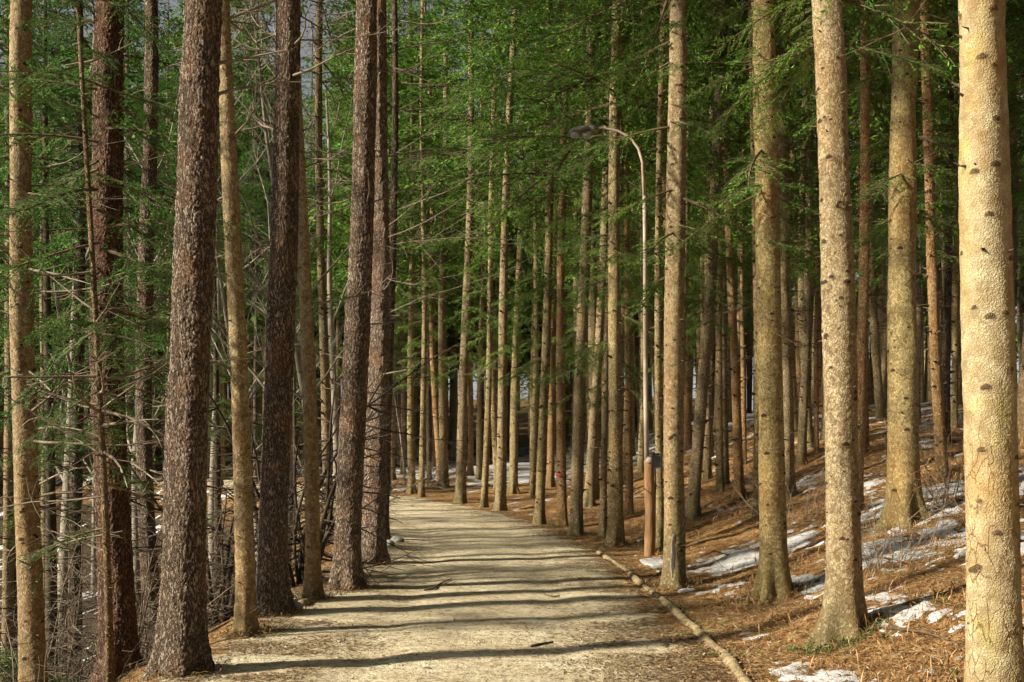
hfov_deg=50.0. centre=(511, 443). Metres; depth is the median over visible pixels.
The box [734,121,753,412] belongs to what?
spruce tree
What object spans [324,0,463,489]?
fir tree
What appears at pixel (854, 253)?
spruce tree
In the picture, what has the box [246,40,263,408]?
spruce tree
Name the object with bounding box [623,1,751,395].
spruce tree
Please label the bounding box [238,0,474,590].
conifer tree
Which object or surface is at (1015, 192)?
spruce tree
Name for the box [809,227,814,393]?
spruce tree
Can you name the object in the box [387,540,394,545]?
rock
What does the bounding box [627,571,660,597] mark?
edging log
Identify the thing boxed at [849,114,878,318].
spruce tree
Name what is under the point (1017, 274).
spruce tree
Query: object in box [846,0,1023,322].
spruce tree
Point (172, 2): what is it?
sky
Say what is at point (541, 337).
fir tree
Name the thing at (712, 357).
spruce tree
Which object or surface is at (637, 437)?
spruce tree
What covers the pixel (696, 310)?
spruce tree
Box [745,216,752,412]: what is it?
spruce tree
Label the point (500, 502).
spruce tree
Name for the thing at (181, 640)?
conifer tree
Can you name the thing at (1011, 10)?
spruce tree
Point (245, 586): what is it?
spruce tree
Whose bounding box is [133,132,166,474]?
fir tree
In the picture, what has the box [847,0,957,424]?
spruce tree
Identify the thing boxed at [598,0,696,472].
spruce tree
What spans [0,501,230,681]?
bare shrub
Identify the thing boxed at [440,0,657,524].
spruce tree
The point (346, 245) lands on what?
fir tree
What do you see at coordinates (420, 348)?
spruce tree
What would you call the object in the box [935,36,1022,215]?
spruce tree
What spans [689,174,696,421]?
spruce tree
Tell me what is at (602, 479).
spruce tree
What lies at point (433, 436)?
spruce tree
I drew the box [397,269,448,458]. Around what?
fir tree
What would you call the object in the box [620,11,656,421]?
spruce tree
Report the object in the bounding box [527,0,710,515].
spruce tree
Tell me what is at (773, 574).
spruce tree
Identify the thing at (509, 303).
spruce tree
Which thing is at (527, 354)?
spruce tree
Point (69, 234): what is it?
fir tree
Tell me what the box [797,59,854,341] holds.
spruce tree
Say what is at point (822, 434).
spruce tree
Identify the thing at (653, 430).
spruce tree
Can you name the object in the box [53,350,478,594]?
bare shrub
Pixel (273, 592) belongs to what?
conifer tree
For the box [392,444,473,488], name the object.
bare shrub
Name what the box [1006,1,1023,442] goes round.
spruce tree
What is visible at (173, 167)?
fir tree
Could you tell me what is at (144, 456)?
conifer tree
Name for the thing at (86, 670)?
undergrowth
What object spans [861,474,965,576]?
bare shrub
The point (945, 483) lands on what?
bare shrub
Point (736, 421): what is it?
spruce tree
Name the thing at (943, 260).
spruce tree
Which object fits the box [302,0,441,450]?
fir tree
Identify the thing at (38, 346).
fir tree
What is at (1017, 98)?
spruce tree
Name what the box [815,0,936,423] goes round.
spruce tree
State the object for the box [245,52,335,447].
fir tree
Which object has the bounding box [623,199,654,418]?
spruce tree
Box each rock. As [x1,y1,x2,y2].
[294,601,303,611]
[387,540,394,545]
[390,536,403,542]
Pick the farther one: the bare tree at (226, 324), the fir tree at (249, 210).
the fir tree at (249, 210)
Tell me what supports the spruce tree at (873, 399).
on the ground at (474, 501)
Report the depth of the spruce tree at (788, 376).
17.78 m
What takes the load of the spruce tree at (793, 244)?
on the ground at (474, 501)
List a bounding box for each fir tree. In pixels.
[0,0,129,680]
[0,0,135,614]
[0,0,161,678]
[0,0,171,681]
[0,0,241,681]
[0,105,88,497]
[38,0,139,529]
[51,0,176,542]
[63,13,252,650]
[123,0,183,498]
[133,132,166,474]
[134,0,257,458]
[152,97,267,590]
[164,29,268,484]
[220,13,297,482]
[225,50,270,461]
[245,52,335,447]
[260,266,339,540]
[261,0,406,468]
[265,24,344,469]
[298,109,345,466]
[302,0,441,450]
[309,16,351,441]
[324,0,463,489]
[324,8,416,469]
[335,101,447,466]
[390,1,514,480]
[396,18,453,473]
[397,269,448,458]
[414,119,472,456]
[420,97,512,460]
[486,159,542,445]
[521,231,571,419]
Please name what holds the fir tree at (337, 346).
on the ground at (474, 501)
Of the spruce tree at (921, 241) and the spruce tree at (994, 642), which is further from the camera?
the spruce tree at (921, 241)
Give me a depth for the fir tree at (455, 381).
57.95 m
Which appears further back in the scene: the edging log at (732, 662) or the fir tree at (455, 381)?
the fir tree at (455, 381)
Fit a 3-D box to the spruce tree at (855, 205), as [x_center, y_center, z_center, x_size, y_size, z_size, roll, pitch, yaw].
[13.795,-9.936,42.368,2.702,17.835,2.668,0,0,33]
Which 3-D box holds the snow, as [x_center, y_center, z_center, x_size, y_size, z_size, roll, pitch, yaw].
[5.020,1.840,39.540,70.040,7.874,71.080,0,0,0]
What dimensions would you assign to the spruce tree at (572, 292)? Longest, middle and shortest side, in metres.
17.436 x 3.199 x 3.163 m
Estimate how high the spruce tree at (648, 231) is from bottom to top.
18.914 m
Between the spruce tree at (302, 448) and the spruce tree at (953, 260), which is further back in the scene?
the spruce tree at (302, 448)
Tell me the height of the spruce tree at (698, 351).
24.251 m
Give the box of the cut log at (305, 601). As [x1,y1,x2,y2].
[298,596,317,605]
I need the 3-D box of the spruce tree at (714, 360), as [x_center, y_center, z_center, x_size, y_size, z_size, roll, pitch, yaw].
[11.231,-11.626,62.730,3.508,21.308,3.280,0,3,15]
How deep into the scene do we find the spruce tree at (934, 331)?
15.15 m
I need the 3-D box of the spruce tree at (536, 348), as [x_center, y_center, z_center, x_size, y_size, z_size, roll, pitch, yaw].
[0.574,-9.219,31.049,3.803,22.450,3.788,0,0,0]
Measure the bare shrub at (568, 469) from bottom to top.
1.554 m
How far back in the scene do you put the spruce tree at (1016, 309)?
68.26 m
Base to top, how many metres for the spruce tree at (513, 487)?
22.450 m
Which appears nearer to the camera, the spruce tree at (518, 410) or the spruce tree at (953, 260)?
the spruce tree at (953, 260)
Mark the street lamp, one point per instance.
(652, 462)
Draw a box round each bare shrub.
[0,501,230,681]
[0,508,162,681]
[40,404,335,628]
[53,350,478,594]
[223,409,479,546]
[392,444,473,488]
[555,442,585,476]
[729,462,880,524]
[858,416,1020,507]
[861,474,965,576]
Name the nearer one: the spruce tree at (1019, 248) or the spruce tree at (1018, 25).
the spruce tree at (1018, 25)
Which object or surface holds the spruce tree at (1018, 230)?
on the ground at (474, 501)
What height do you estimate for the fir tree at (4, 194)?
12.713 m
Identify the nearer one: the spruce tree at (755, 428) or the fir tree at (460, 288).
the spruce tree at (755, 428)
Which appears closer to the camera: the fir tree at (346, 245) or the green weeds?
the green weeds
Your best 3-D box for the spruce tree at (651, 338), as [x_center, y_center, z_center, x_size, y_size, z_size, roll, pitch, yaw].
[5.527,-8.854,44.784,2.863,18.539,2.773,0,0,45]
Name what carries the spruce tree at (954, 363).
on the ground at (474, 501)
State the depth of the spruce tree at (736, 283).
38.01 m
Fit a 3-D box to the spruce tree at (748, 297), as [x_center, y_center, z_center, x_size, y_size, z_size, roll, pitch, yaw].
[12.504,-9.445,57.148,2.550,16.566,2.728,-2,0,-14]
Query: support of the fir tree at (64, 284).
on the ground at (474, 501)
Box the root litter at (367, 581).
[116,438,963,681]
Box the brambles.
[553,382,1023,637]
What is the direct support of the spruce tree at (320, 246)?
on the ground at (474, 501)
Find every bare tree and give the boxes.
[0,0,164,681]
[0,8,180,674]
[50,32,182,592]
[84,8,308,621]
[87,0,318,560]
[123,48,253,294]
[124,0,347,409]
[126,0,334,576]
[131,0,423,564]
[222,2,352,392]
[232,2,398,501]
[336,194,437,484]
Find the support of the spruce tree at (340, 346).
on the ground at (474, 501)
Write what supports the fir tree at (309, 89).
on the ground at (474, 501)
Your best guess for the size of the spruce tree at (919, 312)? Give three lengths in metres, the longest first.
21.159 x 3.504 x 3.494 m
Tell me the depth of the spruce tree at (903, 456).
12.10 m
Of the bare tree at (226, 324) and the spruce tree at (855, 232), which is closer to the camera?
the bare tree at (226, 324)
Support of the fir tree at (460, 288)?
on the ground at (474, 501)
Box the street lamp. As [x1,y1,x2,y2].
[569,125,659,555]
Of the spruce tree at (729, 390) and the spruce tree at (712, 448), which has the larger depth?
the spruce tree at (729, 390)
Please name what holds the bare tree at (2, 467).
on the ground at (474, 501)
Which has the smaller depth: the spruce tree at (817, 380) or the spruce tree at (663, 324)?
the spruce tree at (817, 380)
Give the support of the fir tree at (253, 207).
on the ground at (474, 501)
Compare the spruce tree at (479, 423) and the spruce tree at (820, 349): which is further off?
the spruce tree at (479, 423)
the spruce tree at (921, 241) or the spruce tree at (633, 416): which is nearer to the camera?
the spruce tree at (633, 416)
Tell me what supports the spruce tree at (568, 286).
on the ground at (474, 501)
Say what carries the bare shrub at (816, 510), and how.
on the ground at (474, 501)
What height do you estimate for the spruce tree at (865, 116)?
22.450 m
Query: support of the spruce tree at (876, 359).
on the ground at (474, 501)
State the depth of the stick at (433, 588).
12.18 m
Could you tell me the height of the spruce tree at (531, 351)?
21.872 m
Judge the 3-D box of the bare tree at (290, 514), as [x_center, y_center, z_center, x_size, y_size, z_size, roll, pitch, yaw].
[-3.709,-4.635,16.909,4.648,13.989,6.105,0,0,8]
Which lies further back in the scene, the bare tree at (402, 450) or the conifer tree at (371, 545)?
the bare tree at (402, 450)
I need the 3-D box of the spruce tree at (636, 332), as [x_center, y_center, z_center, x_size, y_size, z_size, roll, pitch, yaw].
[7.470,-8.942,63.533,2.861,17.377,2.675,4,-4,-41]
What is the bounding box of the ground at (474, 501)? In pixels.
[0,379,1023,681]
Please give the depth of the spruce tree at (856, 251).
57.40 m
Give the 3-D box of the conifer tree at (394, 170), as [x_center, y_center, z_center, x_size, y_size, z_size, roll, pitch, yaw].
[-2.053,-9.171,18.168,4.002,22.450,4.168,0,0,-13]
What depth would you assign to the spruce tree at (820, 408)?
34.36 m
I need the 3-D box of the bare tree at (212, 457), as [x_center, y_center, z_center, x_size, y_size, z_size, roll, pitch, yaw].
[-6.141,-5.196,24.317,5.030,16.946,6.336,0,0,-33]
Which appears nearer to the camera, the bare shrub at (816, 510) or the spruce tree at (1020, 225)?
the bare shrub at (816, 510)
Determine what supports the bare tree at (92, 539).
on the ground at (474, 501)
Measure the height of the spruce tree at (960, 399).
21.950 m
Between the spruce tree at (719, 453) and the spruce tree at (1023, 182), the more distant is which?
the spruce tree at (1023, 182)
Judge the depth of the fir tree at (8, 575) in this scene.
17.93 m
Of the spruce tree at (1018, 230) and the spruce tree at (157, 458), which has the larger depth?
the spruce tree at (157, 458)
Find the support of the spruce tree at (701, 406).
on the ground at (474, 501)
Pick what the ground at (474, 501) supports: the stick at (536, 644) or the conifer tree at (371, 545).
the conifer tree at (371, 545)
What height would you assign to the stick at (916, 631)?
0.086 m
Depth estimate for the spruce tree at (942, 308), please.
64.61 m
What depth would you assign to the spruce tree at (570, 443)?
57.45 m
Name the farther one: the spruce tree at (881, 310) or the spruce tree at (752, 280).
the spruce tree at (752, 280)
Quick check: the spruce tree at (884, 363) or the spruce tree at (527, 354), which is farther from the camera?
the spruce tree at (527, 354)
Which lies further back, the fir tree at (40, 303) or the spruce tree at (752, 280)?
the spruce tree at (752, 280)
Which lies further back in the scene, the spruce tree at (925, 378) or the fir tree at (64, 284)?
the spruce tree at (925, 378)
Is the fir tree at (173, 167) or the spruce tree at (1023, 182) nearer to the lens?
the spruce tree at (1023, 182)
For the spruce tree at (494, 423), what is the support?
on the ground at (474, 501)
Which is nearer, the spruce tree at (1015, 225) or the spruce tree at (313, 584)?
the spruce tree at (313, 584)
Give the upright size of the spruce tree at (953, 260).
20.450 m
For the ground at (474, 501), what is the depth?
12.27 m
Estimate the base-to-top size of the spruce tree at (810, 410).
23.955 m
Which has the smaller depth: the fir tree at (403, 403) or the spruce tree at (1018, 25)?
the spruce tree at (1018, 25)
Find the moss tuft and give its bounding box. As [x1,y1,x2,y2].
[782,613,883,656]
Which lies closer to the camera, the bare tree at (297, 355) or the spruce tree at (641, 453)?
the bare tree at (297, 355)
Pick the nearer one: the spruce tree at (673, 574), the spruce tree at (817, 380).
the spruce tree at (673, 574)
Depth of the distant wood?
57.11 m
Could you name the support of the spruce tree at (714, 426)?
on the ground at (474, 501)
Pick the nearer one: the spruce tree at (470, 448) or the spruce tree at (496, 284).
the spruce tree at (470, 448)
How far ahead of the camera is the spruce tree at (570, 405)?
70.22 m
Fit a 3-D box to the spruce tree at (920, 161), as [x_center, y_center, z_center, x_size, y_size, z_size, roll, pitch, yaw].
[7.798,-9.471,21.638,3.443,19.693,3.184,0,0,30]
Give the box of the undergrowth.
[0,482,334,681]
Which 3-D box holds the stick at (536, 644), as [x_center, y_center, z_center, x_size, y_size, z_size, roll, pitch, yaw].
[0.233,1.597,8.756,0.035,0.021,0.273,0,0,42]
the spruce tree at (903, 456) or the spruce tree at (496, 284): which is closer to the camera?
the spruce tree at (903, 456)
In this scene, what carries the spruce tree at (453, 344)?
on the ground at (474, 501)
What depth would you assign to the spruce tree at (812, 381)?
52.37 m
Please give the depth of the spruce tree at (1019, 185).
38.55 m
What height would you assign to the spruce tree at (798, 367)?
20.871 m
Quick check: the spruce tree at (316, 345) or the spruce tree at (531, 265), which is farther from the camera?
the spruce tree at (316, 345)
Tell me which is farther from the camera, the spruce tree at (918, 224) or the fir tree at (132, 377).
the spruce tree at (918, 224)
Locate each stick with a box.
[423,578,451,590]
[530,641,553,646]
[638,571,661,587]
[699,549,741,557]
[865,626,960,644]
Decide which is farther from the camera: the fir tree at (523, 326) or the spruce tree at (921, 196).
the fir tree at (523, 326)
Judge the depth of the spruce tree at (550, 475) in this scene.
34.79 m
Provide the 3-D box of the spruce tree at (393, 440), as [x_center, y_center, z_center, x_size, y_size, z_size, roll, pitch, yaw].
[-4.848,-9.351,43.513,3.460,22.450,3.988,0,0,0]
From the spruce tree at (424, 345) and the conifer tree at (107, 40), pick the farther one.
the spruce tree at (424, 345)
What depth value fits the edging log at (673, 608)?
10.10 m
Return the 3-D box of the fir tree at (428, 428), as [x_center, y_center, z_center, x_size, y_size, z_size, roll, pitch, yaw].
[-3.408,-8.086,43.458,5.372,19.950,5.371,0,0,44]
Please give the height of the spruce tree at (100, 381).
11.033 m
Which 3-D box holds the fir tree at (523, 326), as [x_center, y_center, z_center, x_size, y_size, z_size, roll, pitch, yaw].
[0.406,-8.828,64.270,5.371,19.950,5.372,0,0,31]
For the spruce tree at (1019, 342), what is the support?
on the ground at (474, 501)
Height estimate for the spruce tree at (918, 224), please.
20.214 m
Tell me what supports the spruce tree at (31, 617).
on the ground at (474, 501)
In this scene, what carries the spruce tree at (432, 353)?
on the ground at (474, 501)
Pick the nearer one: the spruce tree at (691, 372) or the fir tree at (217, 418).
the fir tree at (217, 418)
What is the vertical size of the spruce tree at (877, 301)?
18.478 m
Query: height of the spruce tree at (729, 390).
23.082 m
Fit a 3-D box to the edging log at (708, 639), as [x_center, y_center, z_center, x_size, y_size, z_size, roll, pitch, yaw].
[1.581,1.597,8.750,0.118,0.124,0.955,0,0,-2]
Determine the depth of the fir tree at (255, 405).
44.96 m
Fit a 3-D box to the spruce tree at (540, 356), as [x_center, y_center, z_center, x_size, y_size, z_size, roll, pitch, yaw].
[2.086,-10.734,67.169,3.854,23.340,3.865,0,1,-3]
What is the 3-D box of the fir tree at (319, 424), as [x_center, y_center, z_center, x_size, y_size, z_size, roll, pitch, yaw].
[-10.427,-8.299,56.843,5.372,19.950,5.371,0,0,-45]
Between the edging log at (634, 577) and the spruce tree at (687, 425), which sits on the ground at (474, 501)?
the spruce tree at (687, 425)
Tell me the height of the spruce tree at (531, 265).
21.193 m
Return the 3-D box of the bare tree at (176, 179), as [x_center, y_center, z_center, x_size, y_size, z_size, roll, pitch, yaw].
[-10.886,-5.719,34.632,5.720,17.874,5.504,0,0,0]
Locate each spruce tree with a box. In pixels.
[0,0,162,681]
[0,0,247,681]
[108,0,293,636]
[156,379,161,461]
[215,15,398,598]
[233,0,391,531]
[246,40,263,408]
[296,108,317,465]
[296,112,318,459]
[303,114,318,422]
[331,181,343,404]
[386,0,466,493]
[386,0,476,497]
[387,4,427,479]
[398,0,498,488]
[398,1,474,483]
[402,0,533,503]
[405,68,426,389]
[416,6,463,465]
[418,0,572,507]
[432,0,532,487]
[437,3,516,475]
[437,68,467,422]
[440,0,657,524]
[446,0,595,510]
[447,4,515,479]
[448,341,460,453]
[452,0,625,527]
[463,1,569,493]
[465,30,526,415]
[469,0,709,536]
[476,1,583,497]
[481,0,752,547]
[500,220,525,411]
[501,29,572,482]
[510,121,555,435]
[514,179,543,446]
[517,0,600,487]
[517,181,528,450]
[522,16,663,499]
[522,179,543,401]
[524,0,692,507]
[525,1,633,430]
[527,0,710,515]
[530,7,640,430]
[542,0,695,538]
[543,210,579,450]
[547,0,754,590]
[556,0,740,549]
[565,54,601,431]
[565,98,573,443]
[568,6,690,483]
[571,114,639,472]
[597,93,663,454]
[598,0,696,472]
[600,8,663,467]
[603,5,733,428]
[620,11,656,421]
[620,126,662,439]
[620,131,664,441]
[621,0,918,605]
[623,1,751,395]
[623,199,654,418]
[624,302,654,431]
[627,0,799,499]
[634,0,804,520]
[635,154,689,432]
[643,0,747,481]
[649,39,749,459]
[649,134,697,453]
[652,40,702,451]
[655,0,800,491]
[662,2,749,450]
[665,1,798,485]
[686,0,819,519]
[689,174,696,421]
[690,74,726,393]
[691,4,752,373]
[691,91,745,431]
[692,1,815,464]
[693,127,752,422]
[693,221,714,380]
[703,0,959,651]
[713,328,715,393]
[723,0,857,498]
[726,2,814,369]
[728,0,888,466]
[730,2,753,430]
[732,152,752,380]
[734,0,859,448]
[734,1,820,437]
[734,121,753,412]
[735,113,753,384]
[736,1,820,417]
[739,140,800,333]
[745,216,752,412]
[746,0,882,454]
[789,116,821,403]
[789,134,815,329]
[790,5,891,439]
[791,136,815,373]
[793,0,929,509]
[794,9,859,414]
[796,94,854,406]
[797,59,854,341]
[799,0,957,452]
[799,0,1011,531]
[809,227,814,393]
[814,0,1023,681]
[814,2,934,417]
[814,10,879,404]
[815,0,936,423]
[844,0,1023,481]
[844,1,959,329]
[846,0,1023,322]
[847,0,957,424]
[848,14,940,408]
[849,17,955,404]
[849,69,878,357]
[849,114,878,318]
[851,129,878,344]
[852,72,878,307]
[852,174,877,403]
[869,136,879,371]
[876,90,943,303]
[877,57,946,345]
[880,0,959,442]
[916,64,940,403]
[916,95,945,359]
[917,0,1006,428]
[917,3,954,376]
[917,17,962,405]
[921,28,946,401]
[922,86,946,348]
[923,199,927,356]
[924,266,927,402]
[933,76,955,353]
[934,127,954,320]
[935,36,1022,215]
[942,284,942,333]
[954,0,1023,207]
[954,0,1023,302]
[954,0,1023,315]
[1005,0,1023,300]
[1006,0,1023,318]
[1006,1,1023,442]
[1007,12,1023,322]
[1007,22,1023,177]
[1008,67,1023,276]
[1014,19,1023,329]
[1014,74,1023,375]
[1014,77,1023,348]
[1014,92,1023,371]
[1014,135,1023,389]
[1015,68,1023,334]
[1015,74,1023,370]
[1015,158,1023,336]
[1016,89,1023,290]
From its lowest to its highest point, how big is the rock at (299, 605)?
0.141 m
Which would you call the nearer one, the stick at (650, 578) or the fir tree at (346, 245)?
the stick at (650, 578)
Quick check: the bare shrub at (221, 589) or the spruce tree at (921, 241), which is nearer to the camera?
the bare shrub at (221, 589)
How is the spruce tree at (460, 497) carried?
on the ground at (474, 501)
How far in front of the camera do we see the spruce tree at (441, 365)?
36.08 m
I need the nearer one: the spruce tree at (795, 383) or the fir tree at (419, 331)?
the spruce tree at (795, 383)
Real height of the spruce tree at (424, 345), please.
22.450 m
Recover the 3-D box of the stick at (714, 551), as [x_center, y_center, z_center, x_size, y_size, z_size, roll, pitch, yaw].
[2.676,1.418,14.148,0.287,0.186,1.079,0,0,-9]
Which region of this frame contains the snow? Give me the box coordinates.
[0,402,1023,681]
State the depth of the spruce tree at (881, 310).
34.01 m
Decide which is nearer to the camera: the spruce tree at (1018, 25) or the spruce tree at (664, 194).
the spruce tree at (1018, 25)
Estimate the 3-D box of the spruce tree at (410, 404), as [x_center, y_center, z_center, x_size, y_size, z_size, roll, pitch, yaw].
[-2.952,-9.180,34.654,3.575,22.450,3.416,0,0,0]
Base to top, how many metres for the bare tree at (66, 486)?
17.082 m
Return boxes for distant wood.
[0,0,1023,488]
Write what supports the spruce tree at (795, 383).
on the ground at (474, 501)
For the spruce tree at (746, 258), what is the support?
on the ground at (474, 501)
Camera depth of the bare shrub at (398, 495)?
19.24 m
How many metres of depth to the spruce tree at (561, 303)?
20.90 m
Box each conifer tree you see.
[32,0,260,681]
[40,0,274,659]
[139,0,306,681]
[230,0,417,617]
[231,0,554,564]
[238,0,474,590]
[385,0,468,538]
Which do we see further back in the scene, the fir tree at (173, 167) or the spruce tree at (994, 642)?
the fir tree at (173, 167)
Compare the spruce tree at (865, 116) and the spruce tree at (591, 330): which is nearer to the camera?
the spruce tree at (865, 116)
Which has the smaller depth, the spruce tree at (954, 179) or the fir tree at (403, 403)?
the spruce tree at (954, 179)
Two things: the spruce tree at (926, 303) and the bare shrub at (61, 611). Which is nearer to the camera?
the bare shrub at (61, 611)
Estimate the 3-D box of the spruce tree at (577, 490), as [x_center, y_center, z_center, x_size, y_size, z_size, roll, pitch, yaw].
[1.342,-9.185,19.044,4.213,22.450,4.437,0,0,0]
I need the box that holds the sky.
[0,0,1022,409]
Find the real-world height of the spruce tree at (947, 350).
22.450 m
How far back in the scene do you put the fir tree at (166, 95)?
40.96 m
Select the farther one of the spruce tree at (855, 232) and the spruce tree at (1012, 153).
the spruce tree at (855, 232)
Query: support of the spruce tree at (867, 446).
on the ground at (474, 501)
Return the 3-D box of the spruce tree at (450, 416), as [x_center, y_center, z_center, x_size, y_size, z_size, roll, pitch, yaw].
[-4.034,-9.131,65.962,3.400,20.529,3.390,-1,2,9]
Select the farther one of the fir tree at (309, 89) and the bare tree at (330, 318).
the fir tree at (309, 89)
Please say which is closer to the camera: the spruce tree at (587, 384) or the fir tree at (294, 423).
the fir tree at (294, 423)
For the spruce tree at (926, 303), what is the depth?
62.67 m
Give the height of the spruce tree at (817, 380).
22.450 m
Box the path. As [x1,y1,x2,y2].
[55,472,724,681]
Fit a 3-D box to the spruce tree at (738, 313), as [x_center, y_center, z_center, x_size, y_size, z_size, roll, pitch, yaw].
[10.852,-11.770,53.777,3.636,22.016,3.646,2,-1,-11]
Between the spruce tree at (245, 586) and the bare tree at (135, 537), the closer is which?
the spruce tree at (245, 586)
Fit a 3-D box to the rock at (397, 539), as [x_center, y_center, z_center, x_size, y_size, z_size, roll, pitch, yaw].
[-1.852,1.574,17.791,0.244,0.149,0.238,0,0,-20]
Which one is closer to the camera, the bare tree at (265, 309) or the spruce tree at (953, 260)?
the bare tree at (265, 309)
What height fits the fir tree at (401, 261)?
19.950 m
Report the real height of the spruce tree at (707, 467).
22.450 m
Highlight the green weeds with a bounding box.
[560,440,1022,681]
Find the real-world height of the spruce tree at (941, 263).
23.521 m
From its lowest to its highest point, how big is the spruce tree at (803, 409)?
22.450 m
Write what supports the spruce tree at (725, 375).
on the ground at (474, 501)
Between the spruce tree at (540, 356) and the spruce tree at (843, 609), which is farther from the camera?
the spruce tree at (540, 356)
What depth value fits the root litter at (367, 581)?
10.51 m
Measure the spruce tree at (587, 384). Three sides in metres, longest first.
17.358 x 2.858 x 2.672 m
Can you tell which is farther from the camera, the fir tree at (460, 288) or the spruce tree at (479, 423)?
the fir tree at (460, 288)
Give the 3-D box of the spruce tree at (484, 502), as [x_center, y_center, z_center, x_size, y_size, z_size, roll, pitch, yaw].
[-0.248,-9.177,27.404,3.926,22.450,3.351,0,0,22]
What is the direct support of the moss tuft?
on the ground at (474, 501)
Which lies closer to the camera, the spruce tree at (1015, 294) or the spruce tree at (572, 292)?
the spruce tree at (572, 292)
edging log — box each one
[596,551,630,571]
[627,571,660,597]
[661,599,702,629]
[693,628,729,654]
[719,652,752,681]
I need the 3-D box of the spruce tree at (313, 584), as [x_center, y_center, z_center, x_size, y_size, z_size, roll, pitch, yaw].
[-2.334,-8.962,11.301,4.077,22.028,4.137,0,0,0]
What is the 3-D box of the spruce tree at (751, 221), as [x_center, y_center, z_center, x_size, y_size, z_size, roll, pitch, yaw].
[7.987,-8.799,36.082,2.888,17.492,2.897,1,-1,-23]
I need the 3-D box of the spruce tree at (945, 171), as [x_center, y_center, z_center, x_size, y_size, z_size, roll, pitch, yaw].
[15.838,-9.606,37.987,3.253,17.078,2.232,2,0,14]
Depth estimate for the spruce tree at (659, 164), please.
16.09 m
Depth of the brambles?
12.56 m
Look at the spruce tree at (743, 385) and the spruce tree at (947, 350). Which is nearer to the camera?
the spruce tree at (947, 350)
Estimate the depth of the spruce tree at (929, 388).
53.27 m
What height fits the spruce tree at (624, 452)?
22.450 m
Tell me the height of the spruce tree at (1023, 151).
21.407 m
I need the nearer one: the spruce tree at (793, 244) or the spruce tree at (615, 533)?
the spruce tree at (615, 533)
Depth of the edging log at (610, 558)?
14.83 m
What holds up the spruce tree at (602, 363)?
on the ground at (474, 501)
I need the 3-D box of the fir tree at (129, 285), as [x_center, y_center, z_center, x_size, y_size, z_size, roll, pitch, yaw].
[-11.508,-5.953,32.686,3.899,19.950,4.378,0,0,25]
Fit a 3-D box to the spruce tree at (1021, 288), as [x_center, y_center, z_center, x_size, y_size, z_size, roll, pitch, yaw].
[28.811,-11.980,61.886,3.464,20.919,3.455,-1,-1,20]
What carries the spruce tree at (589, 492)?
on the ground at (474, 501)
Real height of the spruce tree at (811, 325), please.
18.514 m
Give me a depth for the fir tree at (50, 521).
14.92 m
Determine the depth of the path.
10.14 m

